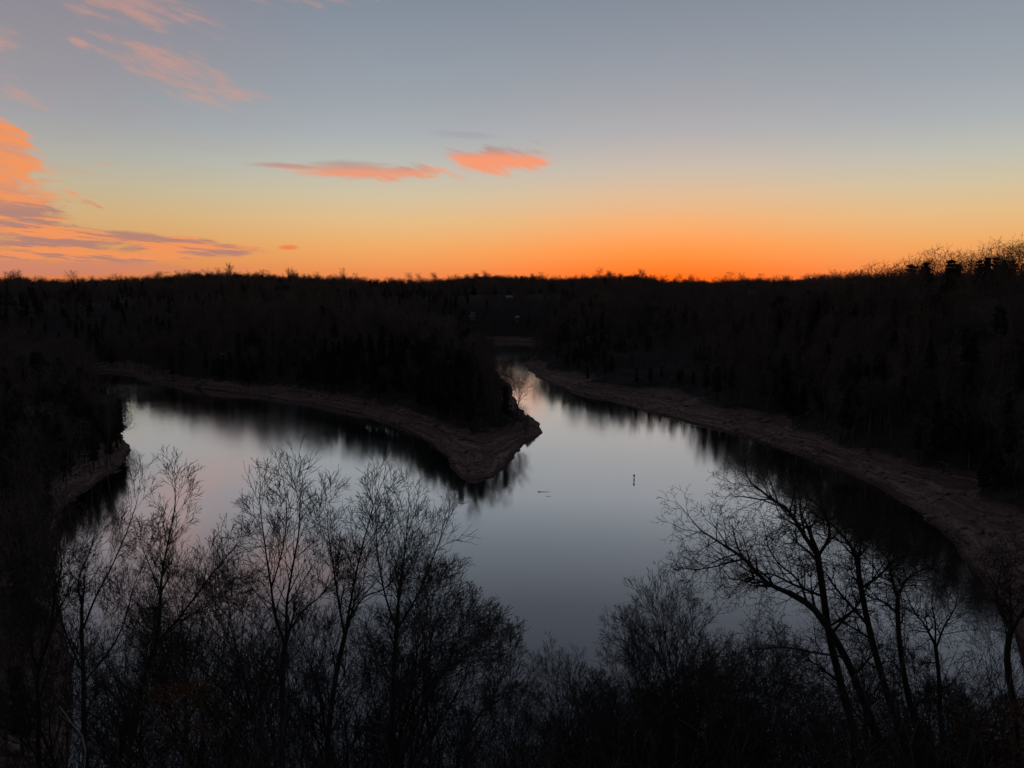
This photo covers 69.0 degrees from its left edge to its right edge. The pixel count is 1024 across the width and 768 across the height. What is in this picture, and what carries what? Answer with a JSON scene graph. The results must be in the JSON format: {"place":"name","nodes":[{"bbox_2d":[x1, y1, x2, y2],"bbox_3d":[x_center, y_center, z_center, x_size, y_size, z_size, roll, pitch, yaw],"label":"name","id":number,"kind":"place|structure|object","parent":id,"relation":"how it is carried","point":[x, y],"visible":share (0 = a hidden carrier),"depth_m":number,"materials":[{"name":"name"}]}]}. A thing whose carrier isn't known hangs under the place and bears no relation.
{"place":"outdoors","nodes":[
{"label":"outdoors","id":0,"kind":"place"},
{"bbox_2d":[0,283,1023,767],"bbox_3d":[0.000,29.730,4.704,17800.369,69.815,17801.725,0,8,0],"label":"ground","id":1,"kind":"structure","parent":0,"point":[894,447],"depth_m":289.47,"materials":[{"name":"soil"}]},
{"bbox_2d":[0,481,105,767],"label":"bare tree","id":2,"kind":"object","parent":1,"relation":"on","point":[45,647],"visible":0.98,"depth_m":30.50,"materials":[{"name":"brown plant"}]},
{"bbox_2d":[51,414,88,490],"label":"bare tree","id":3,"kind":"object","parent":1,"relation":"on","point":[74,424],"visible":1,"depth_m":209.63,"materials":[{"name":"brown plant"}]},
{"bbox_2d":[0,621,143,767],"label":"bare tree","id":4,"kind":"object","parent":1,"relation":"on","point":[69,710],"visible":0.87,"depth_m":30.84,"materials":[{"name":"grey plant"}]},
{"bbox_2d":[0,575,143,767],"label":"bare tree","id":5,"kind":"object","parent":1,"relation":"on","point":[27,690],"visible":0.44,"depth_m":40.66,"materials":[{"name":"brown plant"}]},
{"bbox_2d":[15,452,177,765],"bbox_3d":[-19.133,15.725,35.235,7.021,24.851,4.788,-4,9,-27],"label":"bare tree","id":6,"kind":"object","parent":1,"relation":"on","point":[81,608],"visible":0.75,"depth_m":34.88,"materials":[{"name":"grey plant"}]},
{"bbox_2d":[92,390,125,468],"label":"bare tree","id":7,"kind":"object","parent":1,"relation":"on","point":[109,422],"visible":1,"depth_m":235.32,"materials":[{"name":"brown plant"}]},
{"bbox_2d":[18,561,217,767],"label":"bare tree","id":8,"kind":"object","parent":1,"relation":"on","point":[125,634],"visible":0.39,"depth_m":41.63,"materials":[{"name":"brown plant"}]},
{"bbox_2d":[86,709,175,767],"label":"bare tree","id":9,"kind":"object","parent":1,"relation":"on","point":[163,752],"visible":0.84,"depth_m":27.41,"materials":[{"name":"brown plant"}]},
{"bbox_2d":[45,622,231,767],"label":"bare tree","id":10,"kind":"object","parent":1,"relation":"on","point":[125,708],"visible":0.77,"depth_m":32.96,"materials":[{"name":"grey plant"}]},
{"bbox_2d":[48,566,233,766],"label":"bare tree","id":11,"kind":"object","parent":1,"relation":"on","point":[117,668],"visible":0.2,"depth_m":43.72,"materials":[{"name":"grey plant"}]},
{"bbox_2d":[72,444,268,766],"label":"bare tree","id":12,"kind":"object","parent":1,"relation":"on","point":[157,637],"visible":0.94,"depth_m":32.60,"materials":[{"name":"brown plant"}]},
{"bbox_2d":[76,633,278,767],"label":"bare tree","id":13,"kind":"object","parent":1,"relation":"on","point":[154,662],"visible":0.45,"depth_m":35.46,"materials":[{"name":"brown plant"}]},
{"bbox_2d":[143,668,237,767],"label":"oak sapling","id":14,"kind":"object","parent":1,"relation":"on","point":[183,689],"visible":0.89,"depth_m":28.10,"materials":[{"name":"brown plant"}]},
{"bbox_2d":[78,535,316,767],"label":"bare tree","id":15,"kind":"object","parent":1,"relation":"on","point":[172,585],"visible":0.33,"depth_m":45.05,"materials":[{"name":"grey plant"}]},
{"bbox_2d":[156,687,243,767],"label":"bare tree","id":16,"kind":"object","parent":1,"relation":"on","point":[215,764],"visible":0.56,"depth_m":30.58,"materials":[{"name":"brown plant"}]},
{"bbox_2d":[94,608,313,767],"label":"bare shrub","id":17,"kind":"object","parent":1,"relation":"on","point":[186,755],"visible":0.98,"depth_m":23.74,"materials":[{"name":"brown plant"}]},
{"bbox_2d":[115,657,358,767],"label":"bare shrub","id":18,"kind":"object","parent":1,"relation":"on","point":[191,698],"visible":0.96,"depth_m":21.93,"materials":[{"name":"black plant"}]},
{"bbox_2d":[120,583,376,767],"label":"bare tree","id":19,"kind":"object","parent":1,"relation":"on","point":[177,640],"visible":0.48,"depth_m":36.76,"materials":[{"name":"brown plant"}]},
{"bbox_2d":[160,641,336,767],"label":"bare shrub","id":20,"kind":"object","parent":1,"relation":"on","point":[258,745],"visible":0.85,"depth_m":25.40,"materials":[{"name":"brown plant"}]},
{"bbox_2d":[181,650,324,767],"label":"bare tree","id":21,"kind":"object","parent":1,"relation":"on","point":[270,685],"visible":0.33,"depth_m":36.77,"materials":[{"name":"grey plant"}]},
{"bbox_2d":[139,537,368,767],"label":"bare tree","id":22,"kind":"object","parent":1,"relation":"on","point":[223,629],"visible":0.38,"depth_m":43.07,"materials":[{"name":"grey plant"}]},
{"bbox_2d":[175,680,360,767],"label":"bare shrub","id":23,"kind":"object","parent":1,"relation":"on","point":[257,740],"visible":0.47,"depth_m":31.27,"materials":[{"name":"black plant"}]},
{"bbox_2d":[226,684,319,767],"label":"bare tree","id":24,"kind":"object","parent":1,"relation":"on","point":[269,711],"visible":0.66,"depth_m":31.33,"materials":[{"name":"brown plant"}]},
{"bbox_2d":[236,712,321,767],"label":"bare tree","id":25,"kind":"object","parent":1,"relation":"on","point":[293,753],"visible":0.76,"depth_m":29.89,"materials":[{"name":"grey plant"}]},
{"bbox_2d":[207,433,376,767],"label":"bare tree","id":26,"kind":"object","parent":1,"relation":"on","point":[276,528],"visible":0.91,"depth_m":31.07,"materials":[{"name":"brown plant"}]},
{"bbox_2d":[188,557,428,767],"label":"bare tree","id":27,"kind":"object","parent":1,"relation":"on","point":[321,709],"visible":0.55,"depth_m":37.72,"materials":[{"name":"grey plant"}]},
{"bbox_2d":[249,443,434,767],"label":"bare tree","id":28,"kind":"object","parent":1,"relation":"on","point":[349,617],"visible":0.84,"depth_m":30.98,"materials":[{"name":"brown plant"}]},
{"bbox_2d":[253,711,447,767],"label":"bare shrub","id":29,"kind":"object","parent":1,"relation":"on","point":[351,749],"visible":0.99,"depth_m":23.99,"materials":[{"name":"black plant"}]},
{"bbox_2d":[325,716,386,767],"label":"bare tree","id":30,"kind":"object","parent":1,"relation":"on","point":[366,739],"visible":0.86,"depth_m":28.45,"materials":[{"name":"brown plant"}]},
{"bbox_2d":[291,638,430,767],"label":"bare tree","id":31,"kind":"object","parent":1,"relation":"on","point":[328,680],"visible":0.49,"depth_m":37.40,"materials":[{"name":"grey plant"}]},
{"bbox_2d":[338,687,418,767],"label":"bare tree","id":32,"kind":"object","parent":1,"relation":"on","point":[394,748],"visible":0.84,"depth_m":30.27,"materials":[{"name":"brown plant"}]},
{"bbox_2d":[301,644,464,767],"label":"bare shrub","id":33,"kind":"object","parent":1,"relation":"on","point":[376,713],"visible":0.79,"depth_m":29.90,"materials":[{"name":"brown plant"}]},
{"bbox_2d":[350,700,444,767],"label":"bare tree","id":34,"kind":"object","parent":1,"relation":"on","point":[411,752],"visible":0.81,"depth_m":30.06,"materials":[{"name":"grey plant"}]},
{"bbox_2d":[327,459,506,767],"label":"bare tree","id":35,"kind":"object","parent":1,"relation":"on","point":[394,617],"visible":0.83,"depth_m":33.49,"materials":[{"name":"grey plant"}]},
{"bbox_2d":[323,540,513,767],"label":"bare tree","id":36,"kind":"object","parent":1,"relation":"on","point":[420,671],"visible":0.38,"depth_m":40.09,"materials":[{"name":"grey plant"}]},
{"bbox_2d":[320,542,523,767],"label":"bare tree","id":37,"kind":"object","parent":1,"relation":"on","point":[383,651],"visible":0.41,"depth_m":40.32,"materials":[{"name":"brown plant"}]},
{"bbox_2d":[340,543,529,767],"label":"bare tree","id":38,"kind":"object","parent":1,"relation":"on","point":[429,562],"visible":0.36,"depth_m":41.97,"materials":[{"name":"brown plant"}]},
{"bbox_2d":[399,687,504,767],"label":"bare tree","id":39,"kind":"object","parent":1,"relation":"on","point":[439,755],"visible":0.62,"depth_m":31.57,"materials":[{"name":"grey plant"}]},
{"bbox_2d":[390,557,518,767],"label":"bare tree","id":40,"kind":"object","parent":1,"relation":"on","point":[451,658],"visible":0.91,"depth_m":31.89,"materials":[{"name":"grey plant"}]},
{"bbox_2d":[435,716,504,767],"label":"bare tree","id":41,"kind":"object","parent":1,"relation":"on","point":[465,747],"visible":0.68,"depth_m":31.76,"materials":[{"name":"brown plant"}]},
{"bbox_2d":[398,600,553,767],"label":"bare tree","id":42,"kind":"object","parent":1,"relation":"on","point":[464,682],"visible":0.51,"depth_m":38.13,"materials":[{"name":"grey plant"}]},
{"bbox_2d":[444,615,531,767],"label":"bare tree","id":43,"kind":"object","parent":1,"relation":"on","point":[449,705],"visible":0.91,"depth_m":30.42,"materials":[{"name":"grey plant"}]},
{"bbox_2d":[0,379,1023,766],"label":"shore rubble","id":44,"kind":"object","parent":1,"relation":"on","point":[768,419],"visible":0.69,"depth_m":248.78,"materials":[{"name":"stone"}]},
{"bbox_2d":[443,643,582,767],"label":"bare tree","id":45,"kind":"object","parent":1,"relation":"on","point":[503,715],"visible":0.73,"depth_m":33.53,"materials":[{"name":"grey plant"}]},
{"bbox_2d":[449,655,576,767],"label":"bare shrub","id":46,"kind":"object","parent":1,"relation":"on","point":[539,753],"visible":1,"depth_m":23.73,"materials":[{"name":"black plant"}]},
{"bbox_2d":[460,670,573,767],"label":"bare tree","id":47,"kind":"object","parent":1,"relation":"on","point":[512,730],"visible":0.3,"depth_m":38.06,"materials":[{"name":"grey plant"}]},
{"bbox_2d":[510,657,629,767],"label":"bare tree","id":48,"kind":"object","parent":1,"relation":"on","point":[587,721],"visible":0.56,"depth_m":32.40,"materials":[{"name":"grey plant"}]},
{"bbox_2d":[515,631,649,766],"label":"bare tree","id":49,"kind":"object","parent":1,"relation":"on","point":[546,670],"visible":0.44,"depth_m":39.45,"materials":[{"name":"grey plant"}]},
{"bbox_2d":[539,660,638,766],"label":"bare tree","id":50,"kind":"object","parent":1,"relation":"on","point":[579,690],"visible":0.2,"depth_m":35.65,"materials":[{"name":"brown plant"}]},
{"bbox_2d":[557,669,641,767],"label":"bare tree","id":51,"kind":"object","parent":1,"relation":"on","point":[595,709],"visible":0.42,"depth_m":31.84,"materials":[{"name":"brown plant"}]},
{"bbox_2d":[546,628,699,767],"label":"bare tree","id":52,"kind":"object","parent":1,"relation":"on","point":[618,660],"visible":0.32,"depth_m":38.62,"materials":[{"name":"brown plant"}]},
{"bbox_2d":[536,637,713,767],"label":"bare tree","id":53,"kind":"object","parent":1,"relation":"on","point":[636,682],"visible":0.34,"depth_m":34.32,"materials":[{"name":"brown plant"}]},
{"bbox_2d":[574,591,734,767],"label":"bare tree","id":54,"kind":"object","parent":1,"relation":"on","point":[659,664],"visible":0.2,"depth_m":43.38,"materials":[{"name":"grey plant"}]},
{"bbox_2d":[595,593,775,765],"bbox_3d":[9.001,21.721,38.877,8.897,21.821,11.594,-3,8,-23],"label":"bare tree","id":55,"kind":"object","parent":1,"relation":"on","point":[644,626],"visible":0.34,"depth_m":38.24,"materials":[{"name":"brown plant"}]},
{"bbox_2d":[598,625,774,767],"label":"bare tree","id":56,"kind":"object","parent":1,"relation":"on","point":[688,694],"visible":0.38,"depth_m":35.21,"materials":[{"name":"brown plant"}]},
{"bbox_2d":[608,559,794,767],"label":"bare tree","id":57,"kind":"object","parent":1,"relation":"on","point":[662,608],"visible":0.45,"depth_m":41.74,"materials":[{"name":"grey plant"}]},
{"bbox_2d":[641,658,771,767],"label":"bare tree","id":58,"kind":"object","parent":1,"relation":"on","point":[713,725],"visible":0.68,"depth_m":31.24,"materials":[{"name":"brown plant"}]},
{"bbox_2d":[592,707,836,767],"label":"bare shrub","id":59,"kind":"object","parent":1,"relation":"on","point":[654,743],"visible":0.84,"depth_m":25.96,"materials":[{"name":"black plant"}]},
{"bbox_2d":[635,633,836,767],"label":"bare tree","id":60,"kind":"object","parent":1,"relation":"on","point":[769,692],"visible":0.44,"depth_m":33.93,"materials":[{"name":"brown plant"}]},
{"bbox_2d":[668,639,816,767],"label":"bare tree","id":61,"kind":"object","parent":1,"relation":"on","point":[755,663],"visible":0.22,"depth_m":37.03,"materials":[{"name":"grey plant"}]},
{"bbox_2d":[674,647,825,767],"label":"bare tree","id":62,"kind":"object","parent":1,"relation":"on","point":[758,702],"visible":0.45,"depth_m":33.00,"materials":[{"name":"grey plant"}]},
{"bbox_2d":[696,624,842,767],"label":"bare tree","id":63,"kind":"object","parent":1,"relation":"on","point":[773,675],"visible":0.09,"depth_m":42.07,"materials":[{"name":"brown plant"}]},
{"bbox_2d":[707,632,833,767],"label":"bare tree","id":64,"kind":"object","parent":1,"relation":"on","point":[787,659],"visible":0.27,"depth_m":36.84,"materials":[{"name":"brown plant"}]},
{"bbox_2d":[683,605,872,767],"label":"bare tree","id":65,"kind":"object","parent":1,"relation":"on","point":[787,656],"visible":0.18,"depth_m":37.65,"materials":[{"name":"brown plant"}]},
{"bbox_2d":[738,677,833,767],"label":"bare tree","id":66,"kind":"object","parent":1,"relation":"on","point":[780,706],"visible":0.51,"depth_m":30.83,"materials":[{"name":"brown plant"}]},
{"bbox_2d":[651,485,928,766],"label":"bare oak","id":67,"kind":"object","parent":1,"relation":"on","point":[766,584],"visible":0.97,"depth_m":33.34,"materials":[{"name":"brown plant"}]},
{"bbox_2d":[752,686,860,767],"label":"bare tree","id":68,"kind":"object","parent":1,"relation":"on","point":[815,707],"visible":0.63,"depth_m":28.72,"materials":[{"name":"grey plant"}]},
{"bbox_2d":[706,427,920,765],"bbox_3d":[13.958,15.268,35.208,10.085,26.643,7.216,2,8,13],"label":"bare oak","id":69,"kind":"object","parent":1,"relation":"on","point":[822,589],"visible":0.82,"depth_m":34.39,"materials":[{"name":"brown plant"}]},
{"bbox_2d":[756,680,926,767],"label":"bare shrub","id":70,"kind":"object","parent":1,"relation":"on","point":[796,751],"visible":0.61,"depth_m":30.03,"materials":[{"name":"black plant"}]},
{"bbox_2d":[796,684,887,767],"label":"bare tree","id":71,"kind":"object","parent":1,"relation":"on","point":[844,731],"visible":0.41,"depth_m":30.52,"materials":[{"name":"brown plant"}]},
{"bbox_2d":[801,700,888,767],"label":"bare tree","id":72,"kind":"object","parent":1,"relation":"on","point":[831,737],"visible":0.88,"depth_m":26.75,"materials":[{"name":"grey plant"}]},
{"bbox_2d":[753,617,943,767],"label":"bare tree","id":73,"kind":"object","parent":1,"relation":"on","point":[842,670],"visible":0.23,"depth_m":38.27,"materials":[{"name":"brown plant"}]},
{"bbox_2d":[771,602,936,766],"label":"bare tree","id":74,"kind":"object","parent":1,"relation":"on","point":[821,674],"visible":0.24,"depth_m":42.76,"materials":[{"name":"brown plant"}]},
{"bbox_2d":[814,689,893,767],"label":"bare tree","id":75,"kind":"object","parent":1,"relation":"on","point":[852,736],"visible":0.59,"depth_m":28.36,"materials":[{"name":"brown plant"}]},
{"bbox_2d":[798,681,926,766],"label":"bare tree","id":76,"kind":"object","parent":1,"relation":"on","point":[878,723],"visible":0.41,"depth_m":32.92,"materials":[{"name":"brown plant"}]},
{"bbox_2d":[771,473,967,763],"bbox_3d":[17.387,16.812,38.160,8.950,24.566,6.119,2,8,17],"label":"bare oak","id":77,"kind":"object","parent":1,"relation":"on","point":[869,629],"visible":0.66,"depth_m":36.54,"materials":[{"name":"brown plant"}]},
{"bbox_2d":[780,636,970,767],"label":"bare shrub","id":78,"kind":"object","parent":1,"relation":"on","point":[852,724],"visible":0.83,"depth_m":26.97,"materials":[{"name":"brown plant"}]},
{"bbox_2d":[795,684,996,767],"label":"bare shrub","id":79,"kind":"object","parent":1,"relation":"on","point":[896,747],"visible":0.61,"depth_m":29.68,"materials":[{"name":"black plant"}]},
{"bbox_2d":[852,685,947,767],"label":"bare tree","id":80,"kind":"object","parent":1,"relation":"on","point":[915,740],"visible":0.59,"depth_m":30.00,"materials":[{"name":"brown plant"}]},
{"bbox_2d":[778,598,1023,767],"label":"bare shrub","id":81,"kind":"object","parent":1,"relation":"on","point":[941,752],"visible":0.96,"depth_m":22.18,"materials":[{"name":"brown plant"}]},
{"bbox_2d":[816,510,986,767],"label":"bare oak","id":82,"kind":"object","parent":1,"relation":"on","point":[898,644],"visible":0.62,"depth_m":37.43,"materials":[{"name":"brown plant"}]},
{"bbox_2d":[841,660,971,767],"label":"bare tree","id":83,"kind":"object","parent":1,"relation":"on","point":[923,694],"visible":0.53,"depth_m":32.32,"materials":[{"name":"grey plant"}]},
{"bbox_2d":[849,626,1011,764],"bbox_3d":[22.820,22.074,40.418,10.531,18.567,8.381,12,13,42],"label":"bare tree","id":84,"kind":"object","parent":1,"relation":"on","point":[907,651],"visible":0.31,"depth_m":39.61,"materials":[{"name":"brown plant"}]},
{"bbox_2d":[868,628,999,765],"bbox_3d":[21.809,22.145,40.053,6.616,17.395,7.064,-1,8,-8],"label":"bare tree","id":85,"kind":"object","parent":1,"relation":"on","point":[958,672],"visible":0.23,"depth_m":39.69,"materials":[{"name":"grey plant"}]},
{"bbox_2d":[875,661,1003,767],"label":"bare shrub","id":86,"kind":"object","parent":1,"relation":"on","point":[935,727],"visible":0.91,"depth_m":24.82,"materials":[{"name":"black plant"}]},
{"bbox_2d":[878,554,1001,758],"bbox_3d":[22.188,19.229,40.000,5.540,21.270,5.236,0,8,0],"label":"bare tree","id":87,"kind":"object","parent":1,"relation":"on","point":[933,640],"visible":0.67,"depth_m":38.76,"materials":[{"name":"grey plant"}]},
{"bbox_2d":[911,241,978,301],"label":"bare tree","id":88,"kind":"object","parent":1,"relation":"on","point":[931,275],"visible":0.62,"depth_m":335.94,"materials":[{"name":"brown plant"}]},
{"bbox_2d":[870,654,1021,767],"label":"bare tree","id":89,"kind":"object","parent":1,"relation":"on","point":[943,699],"visible":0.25,"depth_m":38.26,"materials":[{"name":"grey plant"}]},
{"bbox_2d":[899,675,999,767],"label":"bare tree","id":90,"kind":"object","parent":1,"relation":"on","point":[947,707],"visible":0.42,"depth_m":33.61,"materials":[{"name":"brown plant"}]},
{"bbox_2d":[893,653,1023,767],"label":"bare tree","id":91,"kind":"object","parent":1,"relation":"on","point":[1020,688],"visible":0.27,"depth_m":34.96,"materials":[{"name":"grey plant"}]},
{"bbox_2d":[905,675,1023,767],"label":"bare tree","id":92,"kind":"object","parent":1,"relation":"on","point":[979,726],"visible":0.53,"depth_m":31.87,"materials":[{"name":"brown plant"}]},
{"bbox_2d":[959,328,972,373],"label":"pine tree","id":93,"kind":"object","parent":1,"relation":"on","point":[966,337],"visible":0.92,"depth_m":243.85,"materials":[{"name":"plant"}]},
{"bbox_2d":[934,608,1023,767],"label":"bare tree","id":94,"kind":"object","parent":1,"relation":"on","point":[998,672],"visible":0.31,"depth_m":42.47,"materials":[{"name":"grey plant"}]},
{"bbox_2d":[938,691,1023,767],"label":"bush","id":95,"kind":"object","parent":1,"relation":"on","point":[1017,704],"visible":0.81,"depth_m":27.07,"materials":[{"name":"brown plant"}]},
{"bbox_2d":[953,532,1023,767],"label":"bare oak","id":96,"kind":"object","parent":1,"relation":"on","point":[1011,629],"visible":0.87,"depth_m":28.77,"materials":[{"name":"brown plant"}]},
{"bbox_2d":[966,236,1023,295],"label":"bare tree","id":97,"kind":"object","parent":1,"relation":"on","point":[990,249],"visible":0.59,"depth_m":316.83,"materials":[{"name":"brown plant"}]},
{"bbox_2d":[992,306,1009,358],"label":"pine tree","id":98,"kind":"object","parent":1,"relation":"on","point":[1002,324],"visible":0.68,"depth_m":239.42,"materials":[{"name":"plant"}]},
{"bbox_2d":[992,265,1023,336],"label":"bare tree","id":99,"kind":"object","parent":1,"relation":"on","point":[1015,280],"visible":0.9,"depth_m":250.31,"materials":[{"name":"brown plant"}]},
{"bbox_2d":[0,0,1023,282],"label":"sky","id":100,"kind":"structure","parent":0,"point":[379,139],"materials":[{"name":"blue"}]},
{"bbox_2d":[53,341,1023,767],"bbox_3d":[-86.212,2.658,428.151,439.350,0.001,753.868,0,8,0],"label":"water","id":101,"kind":"structure","parent":0,"point":[571,545],"depth_m":191.75,"materials":[{"name":"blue liquid"}]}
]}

